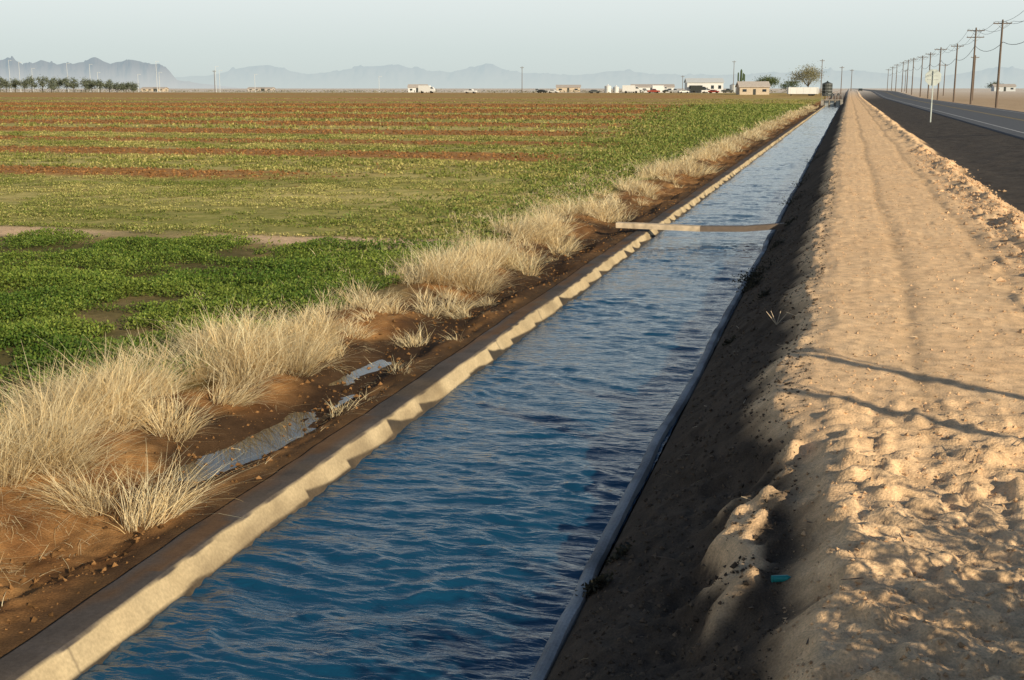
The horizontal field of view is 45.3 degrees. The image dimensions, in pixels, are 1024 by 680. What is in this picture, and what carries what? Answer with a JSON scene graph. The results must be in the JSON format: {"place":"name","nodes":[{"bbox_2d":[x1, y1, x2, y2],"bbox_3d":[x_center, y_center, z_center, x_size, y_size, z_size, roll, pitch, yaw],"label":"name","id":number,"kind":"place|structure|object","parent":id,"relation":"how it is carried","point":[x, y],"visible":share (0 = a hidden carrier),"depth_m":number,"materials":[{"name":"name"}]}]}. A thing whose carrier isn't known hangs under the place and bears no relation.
{"place":"outdoors","nodes":[
{"label":"outdoors","id":0,"kind":"place"},
{"bbox_2d":[0,56,245,88],"bbox_3d":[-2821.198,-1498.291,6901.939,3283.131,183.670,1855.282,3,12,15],"label":"mountain range","id":1,"kind":"structure","parent":0,"point":[128,70],"depth_m":6515.05,"materials":[{"name":"grey stone"}]},
{"bbox_2d":[75,106,838,679],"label":"canal water","id":2,"kind":"structure","parent":0,"point":[457,532],"depth_m":10.43,"materials":[{"name":"blue liquid"}]},
{"bbox_2d":[0,88,1023,679],"bbox_3d":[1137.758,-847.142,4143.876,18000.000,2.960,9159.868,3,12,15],"label":"ground","id":3,"kind":"structure","parent":0,"point":[866,126],"depth_m":11.59,"materials":[{"name":"soil"}]},
{"bbox_2d":[0,75,138,92],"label":"distant tree row","id":4,"kind":"object","parent":3,"relation":"on","point":[53,83],"visible":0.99,"depth_m":596.05,"materials":[{"name":"green plant"}]},
{"bbox_2d":[141,88,167,91],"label":"walls","id":5,"kind":"structure","parent":3,"relation":"on","point":[151,90],"depth_m":741.03,"materials":[{"name":"paint"}]},
{"bbox_2d":[140,87,168,88],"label":"roof","id":6,"kind":"structure","parent":5,"relation":"on","point":[153,87],"depth_m":742.49,"materials":[{"name":"beige metal"}]},
{"bbox_2d":[134,288,502,494],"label":"puddle","id":7,"kind":"object","parent":3,"relation":"on","point":[271,439],"visible":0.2,"depth_m":12.23,"materials":[{"name":"grey liquid"}]},
{"bbox_2d":[0,102,745,632],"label":"field clods","id":8,"kind":"object","parent":3,"relation":"on","point":[286,122],"visible":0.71,"depth_m":94.10,"materials":[{"name":"brown soil"}]},
{"bbox_2d":[0,89,785,92],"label":"desert scrub","id":9,"kind":"object","parent":3,"relation":"on","point":[374,91],"visible":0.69,"depth_m":592.58,"materials":[{"name":"green plant"}]},
{"bbox_2d":[0,97,820,433],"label":"alfalfa crop","id":10,"kind":"object","parent":3,"relation":"on","point":[66,291],"visible":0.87,"depth_m":31.70,"materials":[{"name":"green plant"}]},
{"bbox_2d":[0,105,824,679],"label":"canal lining","id":11,"kind":"object","parent":3,"relation":"on","point":[92,631],"visible":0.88,"depth_m":10.14,"materials":[{"name":"concrete"}]},
{"bbox_2d":[418,85,434,92],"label":"box truck","id":12,"kind":"object","parent":3,"relation":"on","point":[425,88],"visible":0.95,"depth_m":526.31,"materials":[{"name":"white paint"}]},
{"bbox_2d":[464,89,476,92],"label":"pickup truck","id":13,"kind":"object","parent":3,"relation":"on","point":[470,90],"visible":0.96,"depth_m":513.84,"materials":[{"name":"white paint"}]},
{"bbox_2d":[0,104,985,659],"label":"dry grass","id":14,"kind":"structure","parent":3,"relation":"on","point":[86,402],"depth_m":14.03,"materials":[{"name":"plant"}]},
{"bbox_2d":[556,87,579,91],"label":"walls","id":15,"kind":"structure","parent":3,"relation":"on","point":[571,89],"depth_m":623.15,"materials":[{"name":"paint"}]},
{"bbox_2d":[556,85,580,86],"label":"roof","id":16,"kind":"structure","parent":15,"relation":"on","point":[568,85],"depth_m":624.40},
{"bbox_2d":[604,84,610,92],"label":"storage tank","id":17,"kind":"object","parent":3,"relation":"on","point":[607,88],"visible":0.96,"depth_m":547.49,"materials":[{"name":"white metal"}]},
{"bbox_2d":[613,85,618,92],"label":"storage tank","id":18,"kind":"object","parent":3,"relation":"on","point":[616,89],"visible":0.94,"depth_m":552.63,"materials":[{"name":"white metal"}]},
{"bbox_2d":[622,85,639,92],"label":"box truck","id":19,"kind":"object","parent":3,"relation":"on","point":[629,88],"visible":0.94,"depth_m":508.60,"materials":[{"name":"white paint"}]},
{"bbox_2d":[647,89,659,92],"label":"pickup truck","id":20,"kind":"object","parent":3,"relation":"on","point":[653,90],"visible":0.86,"depth_m":519.53,"materials":[{"name":"red paint"}]},
{"bbox_2d":[638,87,673,91],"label":"walls","id":21,"kind":"structure","parent":3,"relation":"on","point":[648,88],"depth_m":583.52,"materials":[{"name":"white paint"}]},
{"bbox_2d":[631,84,674,86],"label":"roof","id":22,"kind":"structure","parent":21,"relation":"on","point":[650,85],"depth_m":585.31,"materials":[{"name":"white metal"}]},
{"bbox_2d":[652,85,667,92],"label":"box truck","id":23,"kind":"object","parent":3,"relation":"on","point":[660,87],"visible":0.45,"depth_m":555.45,"materials":[{"name":"white paint"}]},
{"bbox_2d":[528,106,839,679],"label":"canal lining","id":24,"kind":"object","parent":3,"relation":"on","point":[560,633],"visible":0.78,"depth_m":10.43,"materials":[{"name":"concrete"}]},
{"bbox_2d":[690,85,706,92],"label":"box truck","id":25,"kind":"object","parent":3,"relation":"on","point":[693,88],"visible":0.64,"depth_m":541.09,"materials":[{"name":"metal"}]},
{"bbox_2d":[616,222,783,231],"bbox_3d":[4.411,-2.666,28.857,3.926,0.210,0.286,1,12,7],"label":"wooden plank","id":26,"kind":"object","parent":3,"relation":"on","point":[704,228],"visible":1,"depth_m":28.74,"materials":[{"name":"brown wood"}]},
{"bbox_2d":[575,148,827,597],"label":"canal weeds","id":27,"kind":"object","parent":3,"relation":"on","point":[601,581],"visible":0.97,"depth_m":18.83,"materials":[{"name":"green plant"}]},
{"bbox_2d":[684,80,722,92],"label":"walls","id":28,"kind":"structure","parent":3,"relation":"on","point":[707,85],"depth_m":544.03,"materials":[{"name":"white paint"}]},
{"bbox_2d":[684,78,724,82],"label":"roof","id":29,"kind":"structure","parent":28,"relation":"on","point":[704,80],"depth_m":545.14,"materials":[{"name":"paint"}]},
{"bbox_2d":[730,83,735,91],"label":"storage tank","id":30,"kind":"object","parent":3,"relation":"on","point":[731,86],"visible":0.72,"depth_m":586.68,"materials":[{"name":"metal"}]},
{"bbox_2d":[737,69,744,80],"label":"saguaro cactus","id":31,"kind":"object","parent":3,"relation":"on","point":[742,79],"visible":0.62,"depth_m":469.11,"materials":[{"name":"green plant"}]},
{"bbox_2d":[736,84,768,94],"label":"walls","id":32,"kind":"structure","parent":3,"relation":"on","point":[739,90],"depth_m":456.77,"materials":[{"name":"paint"}]},
{"bbox_2d":[735,81,770,86],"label":"roof","id":33,"kind":"structure","parent":32,"relation":"on","point":[753,83],"depth_m":458.27,"materials":[{"name":"beige metal"}]},
{"bbox_2d":[752,74,780,87],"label":"mesquite tree","id":34,"kind":"object","parent":3,"relation":"on","point":[773,79],"visible":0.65,"depth_m":487.99,"materials":[{"name":"green plant"}]},
{"bbox_2d":[771,575,790,581],"bbox_3d":[1.540,1.356,6.979,0.130,0.042,0.043,0,12,-2],"label":"plastic bottle","id":35,"kind":"object","parent":3,"relation":"on","point":[778,578],"visible":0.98,"depth_m":6.96,"materials":[{"name":"teal plastic"}]},
{"bbox_2d":[553,146,1023,679],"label":"bank clods","id":36,"kind":"object","parent":3,"relation":"on","point":[817,598],"visible":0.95,"depth_m":9.74,"materials":[{"name":"beige soil"}]},
{"bbox_2d":[779,79,800,90],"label":"mesquite tree","id":37,"kind":"object","parent":3,"relation":"on","point":[784,86],"visible":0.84,"depth_m":527.83,"materials":[{"name":"green plant"}]},
{"bbox_2d":[787,87,818,95],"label":"cargo trailer","id":38,"kind":"object","parent":3,"relation":"on","point":[810,91],"visible":1,"depth_m":429.99,"materials":[{"name":"white paint"}]},
{"bbox_2d":[786,64,825,86],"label":"cottonwood tree","id":39,"kind":"object","parent":3,"relation":"on","point":[809,72],"visible":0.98,"depth_m":507.58,"materials":[{"name":"green plant"}]},
{"bbox_2d":[820,59,824,95],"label":"utility pole","id":40,"kind":"object","parent":3,"relation":"on","point":[822,60],"visible":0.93,"depth_m":430.17,"materials":[{"name":"brown wood"}]},
{"bbox_2d":[822,81,832,96],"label":"water tank","id":41,"kind":"object","parent":3,"relation":"on","point":[827,86],"visible":0.91,"depth_m":419.96,"materials":[{"name":"metal"}]},
{"bbox_2d":[821,92,842,105],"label":"canal gate","id":42,"kind":"structure","parent":3,"relation":"on","point":[830,102],"depth_m":243.13,"materials":[{"name":"concrete"}]},
{"bbox_2d":[641,271,1023,663],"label":"twigs","id":43,"kind":"object","parent":3,"relation":"on","point":[774,321],"visible":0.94,"depth_m":8.84,"materials":[{"name":"brown wood"}]},
{"bbox_2d":[911,58,915,94],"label":"utility pole","id":44,"kind":"object","parent":3,"relation":"on","point":[912,75],"visible":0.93,"depth_m":405.53,"materials":[{"name":"brown wood"}]},
{"bbox_2d":[919,55,925,96],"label":"utility pole","id":45,"kind":"object","parent":3,"relation":"on","point":[921,76],"visible":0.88,"depth_m":364.82,"materials":[{"name":"brown wood"}]},
{"bbox_2d":[927,52,930,97],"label":"utility pole","id":46,"kind":"object","parent":3,"relation":"on","point":[929,69],"visible":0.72,"depth_m":325.24,"materials":[{"name":"brown wood"}]},
{"bbox_2d":[925,69,940,121],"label":"traffic sign","id":47,"kind":"object","parent":3,"relation":"on","point":[932,77],"visible":0.93,"depth_m":100.38,"materials":[{"name":"metal"}]},
{"bbox_2d":[934,47,946,99],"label":"utility pole","id":48,"kind":"object","parent":3,"relation":"on","point":[940,49],"visible":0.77,"depth_m":285.08,"materials":[{"name":"brown wood"}]},
{"bbox_2d":[942,64,947,95],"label":"utility pole","id":49,"kind":"object","parent":3,"relation":"on","point":[944,78],"visible":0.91,"depth_m":389.17,"materials":[{"name":"brown wood"}]},
{"bbox_2d":[951,44,961,101],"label":"utility pole","id":50,"kind":"object","parent":3,"relation":"on","point":[955,71],"visible":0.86,"depth_m":247.50,"materials":[{"name":"brown wood"}]},
{"bbox_2d":[971,55,978,100],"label":"utility pole","id":51,"kind":"object","parent":3,"relation":"on","point":[974,75],"visible":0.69,"depth_m":276.24,"materials":[{"name":"brown wood"}]},
{"bbox_2d":[967,28,984,103],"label":"utility pole","id":52,"kind":"object","parent":3,"relation":"on","point":[975,37],"visible":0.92,"depth_m":209.41,"materials":[{"name":"brown wood"}]},
{"bbox_2d":[890,12,1022,73],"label":"power lines","id":53,"kind":"object","parent":52,"relation":"attached to","point":[962,44],"visible":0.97,"depth_m":219.39,"materials":[{"name":"black metal"}]},
{"bbox_2d":[993,20,1011,107],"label":"utility pole","id":54,"kind":"object","parent":3,"relation":"on","point":[998,77],"visible":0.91,"depth_m":171.01,"materials":[{"name":"brown wood"}]},
{"bbox_2d":[991,85,1015,90],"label":"walls","id":55,"kind":"structure","parent":3,"relation":"on","point":[993,88],"depth_m":604.18,"materials":[{"name":"paint"}]},
{"bbox_2d":[990,84,1016,86],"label":"roof","id":56,"kind":"structure","parent":55,"relation":"on","point":[1006,85],"depth_m":604.60,"materials":[{"name":"white metal"}]},
{"bbox_2d":[0,0,1023,77],"label":"sky","id":57,"kind":"structure","parent":0,"point":[186,37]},
{"bbox_2d":[175,63,1023,88],"bbox_3d":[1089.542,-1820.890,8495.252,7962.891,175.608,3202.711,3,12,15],"label":"distant hills","id":58,"kind":"structure","parent":0,"point":[483,76],"depth_m":8104.98,"materials":[{"name":"grey stone"}]},
{"bbox_2d":[851,88,1023,139],"bbox_3d":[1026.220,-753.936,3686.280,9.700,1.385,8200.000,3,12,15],"label":"road","id":59,"kind":"structure","parent":0,"point":[1013,124],"depth_m":129.77,"materials":[{"name":"grey asphalt"}]},
{"bbox_2d":[876,92,1022,132],"bbox_3d":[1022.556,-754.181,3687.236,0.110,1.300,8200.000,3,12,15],"label":"road edge line","id":60,"kind":"object","parent":59,"relation":"on","point":[967,118],"visible":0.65,"depth_m":95.96,"materials":[{"name":"paint"}]},
{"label":"walls","id":61,"kind":"object","parent":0,"visible":0},
{"bbox_2d":[407,84,427,87],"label":"roof","id":62,"kind":"structure","parent":61,"relation":"on","point":[412,86],"depth_m":605.78,"materials":[{"name":"white metal"}]},
{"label":"walls","id":63,"kind":"object","parent":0,"visible":0},
{"bbox_2d":[247,87,275,88],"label":"roof","id":64,"kind":"structure","parent":63,"relation":"on","point":[260,87],"depth_m":801.39,"materials":[{"name":"beige metal"}]}
]}

